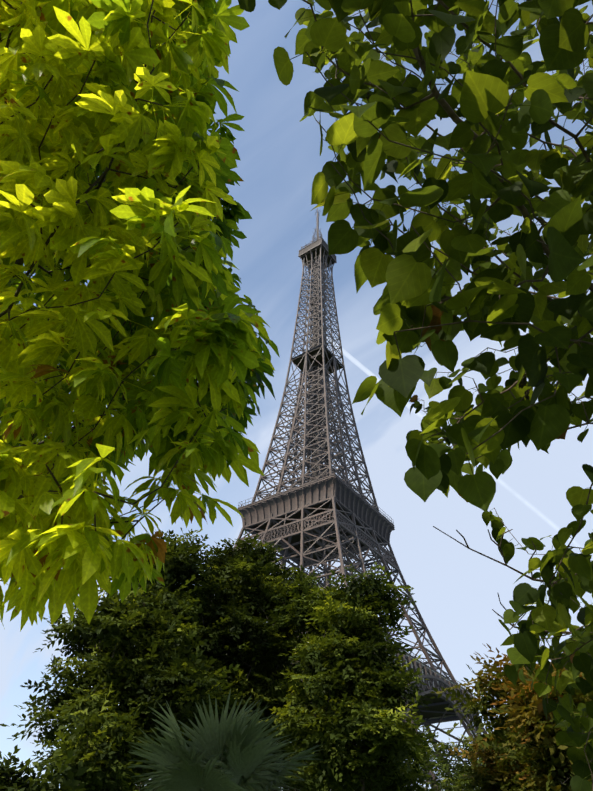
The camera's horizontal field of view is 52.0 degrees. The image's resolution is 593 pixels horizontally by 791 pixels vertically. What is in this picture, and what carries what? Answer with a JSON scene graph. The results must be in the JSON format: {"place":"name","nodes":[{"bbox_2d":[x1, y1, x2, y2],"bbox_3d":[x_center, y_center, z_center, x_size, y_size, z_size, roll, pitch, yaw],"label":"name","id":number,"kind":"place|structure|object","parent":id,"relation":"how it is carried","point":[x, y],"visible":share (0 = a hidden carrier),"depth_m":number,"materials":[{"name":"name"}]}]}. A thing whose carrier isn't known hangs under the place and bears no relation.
{"place":"outdoors","nodes":[
{"label":"outdoors","id":0,"kind":"place"},
{"bbox_2d":[0,0,592,790],"label":"sky","id":1,"kind":"structure","parent":0,"point":[456,587],"materials":[{"name":"blue"}]},
{"label":"ground","id":2,"kind":"structure","parent":0,"visible":0},
{"bbox_2d":[0,744,87,790],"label":"bush","id":3,"kind":"object","parent":2,"relation":"on","point":[10,780],"visible":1,"depth_m":17.52,"materials":[{"name":"green plant"}]},
{"bbox_2d":[78,753,154,790],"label":"park tree","id":4,"kind":"object","parent":2,"relation":"on","point":[136,788],"visible":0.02,"depth_m":45.88,"materials":[{"name":"green plant"}]},
{"bbox_2d":[0,566,239,790],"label":"park tree","id":5,"kind":"object","parent":2,"relation":"on","point":[138,659],"visible":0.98,"depth_m":25.43,"materials":[{"name":"green plant"}]},
{"bbox_2d":[0,0,279,631],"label":"chestnut tree","id":6,"kind":"object","parent":2,"relation":"on","point":[117,162],"visible":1,"depth_m":4.89,"materials":[{"name":"green plant"}]},
{"bbox_2d":[109,528,322,772],"bbox_3d":[-5.134,18.116,34.210,12.741,20.809,16.366,-24,-47,27],"label":"park tree","id":7,"kind":"object","parent":2,"relation":"on","point":[240,593],"visible":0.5,"depth_m":35.03,"materials":[{"name":"green plant"}]},
{"bbox_2d":[125,688,324,790],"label":"fan palm","id":8,"kind":"object","parent":2,"relation":"on","point":[230,753],"visible":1,"depth_m":5.71,"materials":[{"name":"green plant"}]},
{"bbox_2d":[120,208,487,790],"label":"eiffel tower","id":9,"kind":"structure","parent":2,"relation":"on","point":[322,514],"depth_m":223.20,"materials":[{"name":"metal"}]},
{"bbox_2d":[274,642,356,790],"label":"park tree","id":10,"kind":"object","parent":2,"relation":"on","point":[294,749],"visible":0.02,"depth_m":52.41,"materials":[{"name":"green plant"}]},
{"bbox_2d":[257,562,439,790],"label":"park tree","id":11,"kind":"object","parent":2,"relation":"on","point":[359,696],"visible":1,"depth_m":29.25,"materials":[{"name":"green plant"}]},
{"bbox_2d":[286,728,460,790],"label":"bush","id":12,"kind":"object","parent":2,"relation":"on","point":[425,755],"visible":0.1,"depth_m":56.21,"materials":[{"name":"green plant"}]},
{"bbox_2d":[238,0,592,790],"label":"heart leaf tree","id":13,"kind":"object","parent":2,"relation":"on","point":[416,304],"visible":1,"depth_m":2.22,"materials":[{"name":"green plant"}]},
{"bbox_2d":[417,733,487,790],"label":"bush","id":14,"kind":"object","parent":2,"relation":"on","point":[463,784],"visible":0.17,"depth_m":47.44,"materials":[{"name":"green plant"}]},
{"bbox_2d":[448,714,532,790],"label":"bush","id":15,"kind":"object","parent":2,"relation":"on","point":[499,770],"visible":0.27,"depth_m":33.68,"materials":[{"name":"green plant"}]},
{"bbox_2d":[430,643,592,790],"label":"park tree","id":16,"kind":"object","parent":2,"relation":"on","point":[547,759],"visible":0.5,"depth_m":21.50,"materials":[{"name":"green plant"}]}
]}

